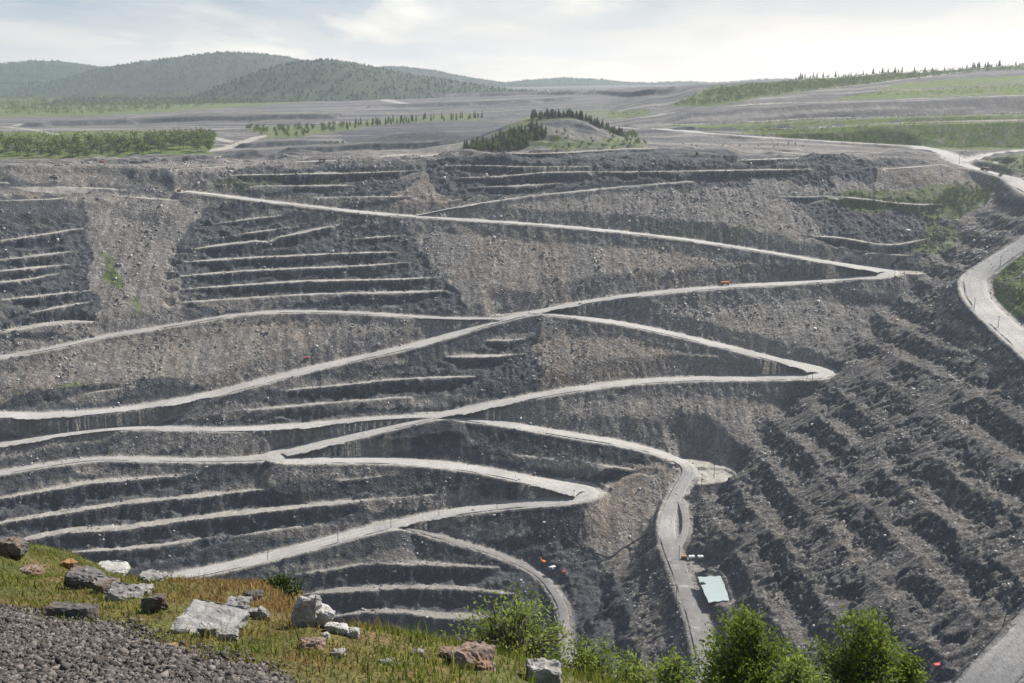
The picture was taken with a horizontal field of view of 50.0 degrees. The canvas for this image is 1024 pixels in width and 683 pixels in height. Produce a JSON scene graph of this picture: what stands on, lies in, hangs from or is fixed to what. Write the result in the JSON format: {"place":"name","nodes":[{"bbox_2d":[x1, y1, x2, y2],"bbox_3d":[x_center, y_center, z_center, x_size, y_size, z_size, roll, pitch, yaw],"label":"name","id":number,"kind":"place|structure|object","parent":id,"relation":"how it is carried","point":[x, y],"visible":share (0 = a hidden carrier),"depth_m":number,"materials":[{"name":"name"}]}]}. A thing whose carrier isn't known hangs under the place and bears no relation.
{"place":"outdoors","nodes":[
{"label":"outdoors","id":0,"kind":"place"},
{"bbox_2d":[0,61,102,82],"bbox_3d":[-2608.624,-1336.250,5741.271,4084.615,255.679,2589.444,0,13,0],"label":"hill","id":1,"kind":"structure","parent":0,"point":[11,75],"depth_m":5432.27,"materials":[{"name":"green plant"}]},
{"bbox_2d":[0,455,284,474],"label":"haul road","id":2,"kind":"structure","parent":0,"point":[248,458],"depth_m":877.15,"materials":[{"name":"grey gravel"}]},
{"bbox_2d":[0,52,304,97],"bbox_3d":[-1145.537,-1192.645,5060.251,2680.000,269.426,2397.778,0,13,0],"label":"hill","id":3,"kind":"structure","parent":0,"point":[140,74],"depth_m":4678.25,"materials":[{"name":"green plant"}]},
{"bbox_2d":[0,414,434,446],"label":"haul road","id":4,"kind":"structure","parent":0,"point":[255,428],"depth_m":906.79,"materials":[{"name":"grey gravel"}]},
{"bbox_2d":[0,310,504,357],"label":"haul road","id":5,"kind":"structure","parent":0,"point":[251,313],"depth_m":1002.88,"materials":[{"name":"grey gravel"}]},
{"bbox_2d":[40,60,538,104],"bbox_3d":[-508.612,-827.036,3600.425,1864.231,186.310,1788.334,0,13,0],"label":"hill","id":6,"kind":"structure","parent":0,"point":[314,86],"depth_m":3324.63,"materials":[{"name":"green plant"}]},
{"bbox_2d":[0,541,658,682],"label":"ground","id":7,"kind":"structure","parent":0,"point":[383,638],"depth_m":7.00,"materials":[{"name":"green plant"}]},
{"bbox_2d":[0,536,28,557],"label":"boulder","id":8,"kind":"object","parent":7,"relation":"on","point":[15,546],"visible":0.99,"depth_m":12.73,"materials":[{"name":"grey stone"}]},
{"bbox_2d":[18,564,44,576],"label":"boulder","id":9,"kind":"object","parent":7,"relation":"on","point":[27,569],"visible":0.66,"depth_m":12.37,"materials":[{"name":"brown stone"}]},
{"bbox_2d":[60,558,77,568],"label":"boulder","id":10,"kind":"object","parent":7,"relation":"on","point":[68,562],"visible":0.57,"depth_m":13.24,"materials":[{"name":"orange stone"}]},
{"bbox_2d":[43,601,99,618],"bbox_3d":[-2.999,1.857,7.523,0.350,0.152,0.187,3,13,-1],"label":"boulder","id":11,"kind":"object","parent":7,"relation":"on","point":[54,608],"visible":0.66,"depth_m":7.46,"materials":[{"name":"grey stone"}]},
{"bbox_2d":[63,563,105,589],"bbox_3d":[-3.583,2.043,9.264,0.355,0.250,0.233,14,24,-3],"label":"boulder","id":12,"kind":"object","parent":7,"relation":"on","point":[77,576],"visible":0.55,"depth_m":9.17,"materials":[{"name":"grey stone"}]},
{"bbox_2d":[92,575,119,593],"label":"boulder","id":13,"kind":"object","parent":7,"relation":"on","point":[101,583],"visible":0.6,"depth_m":8.86,"materials":[{"name":"grey stone"}]},
{"bbox_2d":[97,560,129,576],"bbox_3d":[-5.265,2.992,14.398,0.447,0.114,0.407,3,13,-1],"label":"boulder","id":14,"kind":"object","parent":7,"relation":"on","point":[116,565],"visible":0.6,"depth_m":14.44,"materials":[{"name":"grey stone"}]},
{"bbox_2d":[111,570,124,574],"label":"boulder","id":15,"kind":"object","parent":7,"relation":"on","point":[119,572],"visible":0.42,"depth_m":14.28,"materials":[{"name":"grey stone"}]},
{"bbox_2d":[104,581,144,600],"bbox_3d":[-2.980,1.959,8.480,0.288,0.141,0.188,8,22,-2],"label":"boulder","id":16,"kind":"object","parent":7,"relation":"on","point":[121,589],"visible":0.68,"depth_m":8.45,"materials":[{"name":"grey stone"}]},
{"bbox_2d":[131,583,153,595],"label":"boulder","id":17,"kind":"object","parent":7,"relation":"on","point":[145,587],"visible":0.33,"depth_m":8.78,"materials":[{"name":"grey stone"}]},
{"bbox_2d":[141,593,167,612],"bbox_3d":[-2.504,1.848,7.700,0.175,0.194,0.137,0,13,0],"label":"boulder","id":18,"kind":"object","parent":7,"relation":"on","point":[157,601],"visible":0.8,"depth_m":7.65,"materials":[{"name":"stone"}]},
{"bbox_2d":[138,569,171,581],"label":"boulder","id":19,"kind":"object","parent":7,"relation":"on","point":[150,574],"visible":0.69,"depth_m":10.02,"materials":[{"name":"grey stone"}]},
{"bbox_2d":[0,603,310,682],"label":"gravel","id":20,"kind":"structure","parent":7,"relation":"on","point":[51,649],"depth_m":5.55,"materials":[{"name":"grey gravel"}]},
{"bbox_2d":[197,621,218,636],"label":"boulder","id":21,"kind":"object","parent":7,"relation":"on","point":[202,626],"visible":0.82,"depth_m":6.73,"materials":[{"name":"grey stone"}]},
{"bbox_2d":[170,599,249,633],"bbox_3d":[-1.944,1.813,7.022,0.420,0.116,0.384,8,21,13],"label":"boulder","id":22,"kind":"object","parent":7,"relation":"on","point":[196,612],"visible":0.7,"depth_m":7.04,"materials":[{"name":"grey stone"}]},
{"bbox_2d":[217,628,238,641],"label":"boulder","id":23,"kind":"object","parent":7,"relation":"on","point":[232,634],"visible":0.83,"depth_m":6.52,"materials":[{"name":"grey stone"}]},
{"bbox_2d":[225,595,252,608],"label":"boulder","id":24,"kind":"object","parent":7,"relation":"on","point":[241,601],"visible":0.33,"depth_m":7.66,"materials":[{"name":"grey stone"}]},
{"bbox_2d":[247,608,257,616],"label":"boulder","id":25,"kind":"object","parent":7,"relation":"on","point":[252,611],"visible":0.38,"depth_m":7.51,"materials":[{"name":"grey stone"}]},
{"bbox_2d":[242,589,263,600],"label":"boulder","id":26,"kind":"object","parent":7,"relation":"on","point":[253,594],"visible":0.66,"depth_m":9.17,"materials":[{"name":"grey stone"}]},
{"bbox_2d":[255,606,269,619],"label":"boulder","id":27,"kind":"object","parent":7,"relation":"on","point":[260,612],"visible":0.78,"depth_m":7.43,"materials":[{"name":"grey stone"}]},
{"bbox_2d":[262,570,305,600],"bbox_3d":[-2.626,2.764,12.377,0.605,0.430,0.501,4,14,17],"label":"juniper bush","id":28,"kind":"object","parent":7,"relation":"on","point":[285,582],"visible":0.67,"depth_m":12.30,"materials":[{"name":"green plant"}]},
{"bbox_2d":[290,592,321,626],"bbox_3d":[-1.330,1.762,7.105,0.184,0.330,0.135,16,18,-4],"label":"boulder","id":29,"kind":"object","parent":7,"relation":"on","point":[305,611],"visible":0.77,"depth_m":7.05,"materials":[{"name":"grey stone"}]},
{"bbox_2d":[300,636,325,649],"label":"boulder","id":30,"kind":"object","parent":7,"relation":"on","point":[312,642],"visible":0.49,"depth_m":6.32,"materials":[{"name":"brown stone"}]},
{"bbox_2d":[314,603,334,626],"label":"boulder","id":31,"kind":"object","parent":7,"relation":"on","point":[326,614],"visible":0.52,"depth_m":7.11,"materials":[{"name":"grey stone"}]},
{"bbox_2d":[321,632,329,638],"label":"boulder","id":32,"kind":"object","parent":7,"relation":"on","point":[325,634],"visible":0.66,"depth_m":6.84,"materials":[{"name":"grey stone"}]},
{"bbox_2d":[323,622,337,632],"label":"boulder","id":33,"kind":"object","parent":7,"relation":"on","point":[329,626],"visible":0.84,"depth_m":7.01,"materials":[{"name":"grey stone"}]},
{"bbox_2d":[331,647,345,657],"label":"boulder","id":34,"kind":"object","parent":7,"relation":"on","point":[335,651],"visible":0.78,"depth_m":6.13,"materials":[{"name":"grey stone"}]},
{"bbox_2d":[335,623,348,634],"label":"boulder","id":35,"kind":"object","parent":7,"relation":"on","point":[341,628],"visible":0.94,"depth_m":6.99,"materials":[{"name":"grey stone"}]},
{"bbox_2d":[347,627,359,638],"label":"boulder","id":36,"kind":"object","parent":7,"relation":"on","point":[352,630],"visible":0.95,"depth_m":6.98,"materials":[{"name":"grey stone"}]},
{"bbox_2d":[380,658,391,665],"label":"boulder","id":37,"kind":"object","parent":7,"relation":"on","point":[387,659],"visible":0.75,"depth_m":6.17,"materials":[{"name":"grey stone"}]},
{"bbox_2d":[411,648,425,656],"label":"boulder","id":38,"kind":"object","parent":7,"relation":"on","point":[420,650],"visible":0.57,"depth_m":6.80,"materials":[{"name":"grey stone"}]},
{"bbox_2d":[438,646,454,658],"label":"boulder","id":39,"kind":"object","parent":7,"relation":"on","point":[446,650],"visible":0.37,"depth_m":6.85,"materials":[{"name":"brown stone"}]},
{"bbox_2d":[448,638,495,671],"bbox_3d":[-0.246,1.968,6.779,0.299,0.197,0.221,0,13,0],"label":"boulder","id":40,"kind":"object","parent":7,"relation":"on","point":[483,649],"visible":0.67,"depth_m":6.73,"materials":[{"name":"brown stone"}]},
{"bbox_2d":[440,578,572,663],"bbox_3d":[-0.093,3.704,12.162,1.512,2.133,1.407,0,13,0],"label":"shrub","id":41,"kind":"object","parent":7,"relation":"on","point":[516,629],"visible":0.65,"depth_m":11.95,"materials":[{"name":"green plant"}]},
{"bbox_2d":[525,657,561,682],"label":"boulder","id":42,"kind":"object","parent":7,"relation":"on","point":[549,671],"visible":0.91,"depth_m":6.78,"materials":[{"name":"grey stone"}]},
{"bbox_2d":[555,632,628,682],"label":"willow shrub","id":43,"kind":"object","parent":7,"relation":"on","point":[592,659],"visible":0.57,"depth_m":12.12,"materials":[{"name":"green plant"}]},
{"bbox_2d":[606,646,671,682],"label":"willow shrub","id":44,"kind":"object","parent":7,"relation":"on","point":[634,673],"visible":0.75,"depth_m":12.37,"materials":[{"name":"green plant"}]},
{"bbox_2d":[646,646,706,682],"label":"willow shrub","id":45,"kind":"object","parent":7,"relation":"on","point":[671,671],"visible":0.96,"depth_m":12.75,"materials":[{"name":"green plant"}]},
{"bbox_2d":[684,600,827,682],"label":"willow bush","id":46,"kind":"object","parent":7,"relation":"on","point":[740,660],"visible":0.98,"depth_m":14.40,"materials":[{"name":"green plant"}]},
{"bbox_2d":[769,646,837,682],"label":"willow bush","id":47,"kind":"object","parent":7,"relation":"on","point":[796,675],"visible":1,"depth_m":13.72,"materials":[{"name":"green plant"}]},
{"bbox_2d":[792,604,923,682],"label":"willow bush","id":48,"kind":"object","parent":7,"relation":"on","point":[868,662],"visible":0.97,"depth_m":15.05,"materials":[{"name":"green plant"}]},
{"bbox_2d":[888,647,937,682],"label":"willow bush","id":49,"kind":"object","parent":7,"relation":"on","point":[912,666],"visible":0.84,"depth_m":14.96,"materials":[{"name":"green plant"}]},
{"bbox_2d":[0,191,899,418],"bbox_3d":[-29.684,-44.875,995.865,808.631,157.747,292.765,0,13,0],"label":"haul road","id":50,"kind":"structure","parent":0,"point":[875,271],"depth_m":1026.10,"materials":[{"name":"grey gravel"}]},
{"bbox_2d":[381,67,534,87],"bbox_3d":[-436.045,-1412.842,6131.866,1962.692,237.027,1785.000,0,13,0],"label":"hill","id":51,"kind":"structure","parent":0,"point":[412,72],"depth_m":5989.15,"materials":[{"name":"green plant"}]},
{"bbox_2d":[399,526,574,667],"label":"haul road","id":52,"kind":"structure","parent":0,"point":[562,611],"depth_m":826.50,"materials":[{"name":"grey gravel"}]},
{"bbox_2d":[168,311,834,578],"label":"haul road","id":53,"kind":"structure","parent":0,"point":[583,492],"depth_m":895.74,"materials":[{"name":"grey gravel"}]},
{"bbox_2d":[0,66,1023,682],"bbox_3d":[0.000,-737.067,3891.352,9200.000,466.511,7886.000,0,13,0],"label":"terrain","id":54,"kind":"structure","parent":0,"point":[254,510],"depth_m":966.12,"materials":[{"name":"grey stone"}]},
{"bbox_2d":[1,140,10,152],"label":"birch tree","id":55,"kind":"object","parent":54,"relation":"on","point":[6,146],"visible":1,"depth_m":1334.40,"materials":[{"name":"green plant"}]},
{"bbox_2d":[8,137,19,145],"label":"birch tree","id":56,"kind":"object","parent":54,"relation":"on","point":[13,140],"visible":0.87,"depth_m":1344.32,"materials":[{"name":"green plant"}]},
{"bbox_2d":[13,142,23,154],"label":"birch tree","id":57,"kind":"object","parent":54,"relation":"on","point":[17,147],"visible":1,"depth_m":1318.67,"materials":[{"name":"green plant"}]},
{"bbox_2d":[23,146,32,157],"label":"birch tree","id":58,"kind":"object","parent":54,"relation":"on","point":[28,149],"visible":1,"depth_m":1305.99,"materials":[{"name":"green plant"}]},
{"bbox_2d":[32,141,41,148],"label":"birch tree","id":59,"kind":"object","parent":54,"relation":"on","point":[38,143],"visible":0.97,"depth_m":1328.16,"materials":[{"name":"green plant"}]},
{"bbox_2d":[37,146,45,152],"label":"birch tree","id":60,"kind":"object","parent":54,"relation":"on","point":[42,149],"visible":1,"depth_m":1315.53,"materials":[{"name":"green plant"}]},
{"bbox_2d":[46,145,52,154],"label":"birch tree","id":61,"kind":"object","parent":54,"relation":"on","point":[49,148],"visible":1,"depth_m":1313.30,"materials":[{"name":"green plant"}]},
{"bbox_2d":[53,138,60,146],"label":"birch tree","id":62,"kind":"object","parent":54,"relation":"on","point":[55,141],"visible":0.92,"depth_m":1347.77,"materials":[{"name":"green plant"}]},
{"bbox_2d":[58,138,70,151],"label":"birch tree","id":63,"kind":"object","parent":54,"relation":"on","point":[67,141],"visible":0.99,"depth_m":1339.92,"materials":[{"name":"green plant"}]},
{"bbox_2d":[66,144,73,157],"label":"birch tree","id":64,"kind":"object","parent":54,"relation":"on","point":[69,150],"visible":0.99,"depth_m":1309.12,"materials":[{"name":"green plant"}]},
{"bbox_2d":[71,132,78,145],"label":"birch tree","id":65,"kind":"object","parent":54,"relation":"on","point":[75,137],"visible":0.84,"depth_m":1366.47,"materials":[{"name":"green plant"}]},
{"bbox_2d":[71,143,81,149],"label":"birch tree","id":66,"kind":"object","parent":54,"relation":"on","point":[77,145],"visible":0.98,"depth_m":1316.81,"materials":[{"name":"green plant"}]},
{"bbox_2d":[75,148,80,155],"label":"birch tree","id":67,"kind":"object","parent":54,"relation":"on","point":[78,150],"visible":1,"depth_m":1311.35,"materials":[{"name":"green plant"}]},
{"bbox_2d":[83,146,90,157],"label":"birch tree","id":68,"kind":"object","parent":54,"relation":"on","point":[85,150],"visible":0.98,"depth_m":1314.02,"materials":[{"name":"green plant"}]},
{"bbox_2d":[84,134,92,143],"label":"birch tree","id":69,"kind":"object","parent":54,"relation":"on","point":[89,137],"visible":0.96,"depth_m":1361.92,"materials":[{"name":"green plant"}]},
{"bbox_2d":[90,141,97,150],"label":"birch tree","id":70,"kind":"object","parent":54,"relation":"on","point":[93,146],"visible":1,"depth_m":1333.17,"materials":[{"name":"green plant"}]},
{"bbox_2d":[97,146,103,154],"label":"birch tree","id":71,"kind":"object","parent":54,"relation":"on","point":[102,149],"visible":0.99,"depth_m":1321.21,"materials":[{"name":"green plant"}]},
{"bbox_2d":[0,127,216,148],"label":"forest","id":72,"kind":"object","parent":54,"relation":"on","point":[60,136],"visible":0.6,"depth_m":1387.01,"materials":[{"name":"green plant"}]},
{"bbox_2d":[104,133,112,144],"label":"birch tree","id":73,"kind":"object","parent":54,"relation":"on","point":[109,137],"visible":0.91,"depth_m":1366.89,"materials":[{"name":"green plant"}]},
{"bbox_2d":[112,137,120,145],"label":"birch tree","id":74,"kind":"object","parent":54,"relation":"on","point":[114,143],"visible":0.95,"depth_m":1356.95,"materials":[{"name":"green plant"}]},
{"bbox_2d":[117,136,126,142],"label":"birch tree","id":75,"kind":"object","parent":54,"relation":"on","point":[123,138],"visible":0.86,"depth_m":1357.54,"materials":[{"name":"green plant"}]},
{"bbox_2d":[123,140,133,151],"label":"birch tree","id":76,"kind":"object","parent":54,"relation":"on","point":[130,144],"visible":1,"depth_m":1346.02,"materials":[{"name":"green plant"}]},
{"bbox_2d":[134,143,141,152],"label":"birch tree","id":77,"kind":"object","parent":54,"relation":"on","point":[137,148],"visible":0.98,"depth_m":1320.83,"materials":[{"name":"green plant"}]},
{"bbox_2d":[139,141,146,152],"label":"birch tree","id":78,"kind":"object","parent":54,"relation":"on","point":[142,147],"visible":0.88,"depth_m":1336.88,"materials":[{"name":"green plant"}]},
{"bbox_2d":[0,93,300,114],"bbox_3d":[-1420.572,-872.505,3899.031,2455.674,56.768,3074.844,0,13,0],"label":"forest","id":79,"kind":"object","parent":54,"relation":"on","point":[32,105],"visible":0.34,"depth_m":3077.37,"materials":[{"name":"green plant"}]},
{"bbox_2d":[155,139,164,150],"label":"birch tree","id":80,"kind":"object","parent":54,"relation":"on","point":[159,143],"visible":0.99,"depth_m":1326.99,"materials":[{"name":"green plant"}]},
{"bbox_2d":[162,134,170,143],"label":"birch tree","id":81,"kind":"object","parent":54,"relation":"on","point":[167,137],"visible":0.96,"depth_m":1368.19,"materials":[{"name":"green plant"}]},
{"bbox_2d":[176,135,190,147],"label":"birch tree","id":82,"kind":"object","parent":54,"relation":"on","point":[181,140],"visible":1,"depth_m":1355.54,"materials":[{"name":"green plant"}]},
{"bbox_2d":[190,138,195,147],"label":"birch tree","id":83,"kind":"object","parent":54,"relation":"on","point":[192,140],"visible":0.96,"depth_m":1347.33,"materials":[{"name":"green plant"}]},
{"bbox_2d":[192,138,201,151],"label":"birch tree","id":84,"kind":"object","parent":54,"relation":"on","point":[199,144],"visible":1,"depth_m":1339.30,"materials":[{"name":"green plant"}]},
{"bbox_2d":[0,50,796,105],"bbox_3d":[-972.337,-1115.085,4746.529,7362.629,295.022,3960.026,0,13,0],"label":"forest","id":85,"kind":"object","parent":54,"relation":"on","point":[223,88],"visible":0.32,"depth_m":4464.21,"materials":[{"name":"green plant"}]},
{"bbox_2d":[0,149,1023,682],"bbox_3d":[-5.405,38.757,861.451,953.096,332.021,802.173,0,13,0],"label":"rubble","id":86,"kind":"object","parent":54,"relation":"on","point":[358,201],"visible":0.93,"depth_m":982.75,"materials":[{"name":"grey stone"}]},
{"bbox_2d":[2,84,1023,148],"bbox_3d":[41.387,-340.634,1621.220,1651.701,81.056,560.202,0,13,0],"label":"shrubbery","id":87,"kind":"object","parent":54,"relation":"on","point":[793,128],"visible":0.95,"depth_m":1417.65,"materials":[{"name":"green plant"}]},
{"bbox_2d":[548,565,555,570],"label":"pump container","id":88,"kind":"object","parent":54,"relation":"on","point":[553,567],"visible":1,"depth_m":830.10,"materials":[{"name":"white metal"}]},
{"bbox_2d":[97,182,1023,311],"bbox_3d":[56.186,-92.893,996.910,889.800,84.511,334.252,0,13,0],"label":"shrubbery","id":89,"kind":"object","parent":54,"relation":"on","point":[832,198],"visible":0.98,"depth_m":1123.23,"materials":[{"name":"green plant"}]},
{"bbox_2d":[596,533,647,557],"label":"pipeline","id":90,"kind":"object","parent":54,"relation":"on","point":[621,548],"visible":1,"depth_m":838.92,"materials":[{"name":"rubber"}]},
{"bbox_2d":[675,63,1023,104],"bbox_3d":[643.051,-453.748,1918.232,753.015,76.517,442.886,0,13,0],"label":"forest","id":91,"kind":"object","parent":54,"relation":"on","point":[828,82],"visible":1,"depth_m":1949.42,"materials":[{"name":"green plant"}]},
{"bbox_2d":[932,656,946,668],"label":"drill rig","id":92,"kind":"object","parent":54,"relation":"on","point":[936,665],"visible":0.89,"depth_m":529.60,"materials":[{"name":"metal"}]},
{"bbox_2d":[0,0,1023,82],"label":"sky","id":93,"kind":"structure","parent":0,"point":[647,41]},
{"bbox_2d":[414,181,690,215],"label":"haul road","id":94,"kind":"structure","parent":0,"point":[534,195],"depth_m":1137.41,"materials":[{"name":"grey gravel"}]},
{"bbox_2d":[435,415,717,682],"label":"haul road","id":95,"kind":"structure","parent":0,"point":[697,617],"depth_m":836.56,"materials":[{"name":"grey gravel"}]},
{"bbox_2d":[509,78,799,86],"bbox_3d":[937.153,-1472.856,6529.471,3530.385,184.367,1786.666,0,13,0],"label":"hill","id":96,"kind":"structure","parent":0,"point":[575,83],"depth_m":6402.78,"materials":[{"name":"green plant"}]},
{"bbox_2d":[675,501,689,547],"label":"side track","id":97,"kind":"structure","parent":0,"point":[680,540],"depth_m":834.51,"materials":[{"name":"grey gravel"}]},
{"bbox_2d":[698,576,728,601],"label":"pond water","id":98,"kind":"structure","parent":0,"point":[713,587],"depth_m":724.91,"materials":[{"name":"teal liquid"}]},
{"bbox_2d":[656,129,1023,192],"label":"haul road","id":99,"kind":"structure","parent":0,"point":[951,158],"depth_m":1229.20,"materials":[{"name":"grey gravel"}]},
{"bbox_2d":[961,616,1023,682],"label":"haul road","id":100,"kind":"structure","parent":0,"point":[1002,661],"depth_m":505.55,"materials":[{"name":"grey gravel"}]},
{"bbox_2d":[961,150,1023,161],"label":"haul road","id":101,"kind":"structure","parent":0,"point":[973,158],"depth_m":1249.91,"materials":[{"name":"grey gravel"}]},
{"bbox_2d":[962,237,1023,355],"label":"haul road","id":102,"kind":"structure","parent":0,"point":[986,309],"depth_m":921.92,"materials":[{"name":"grey gravel"}]}
]}

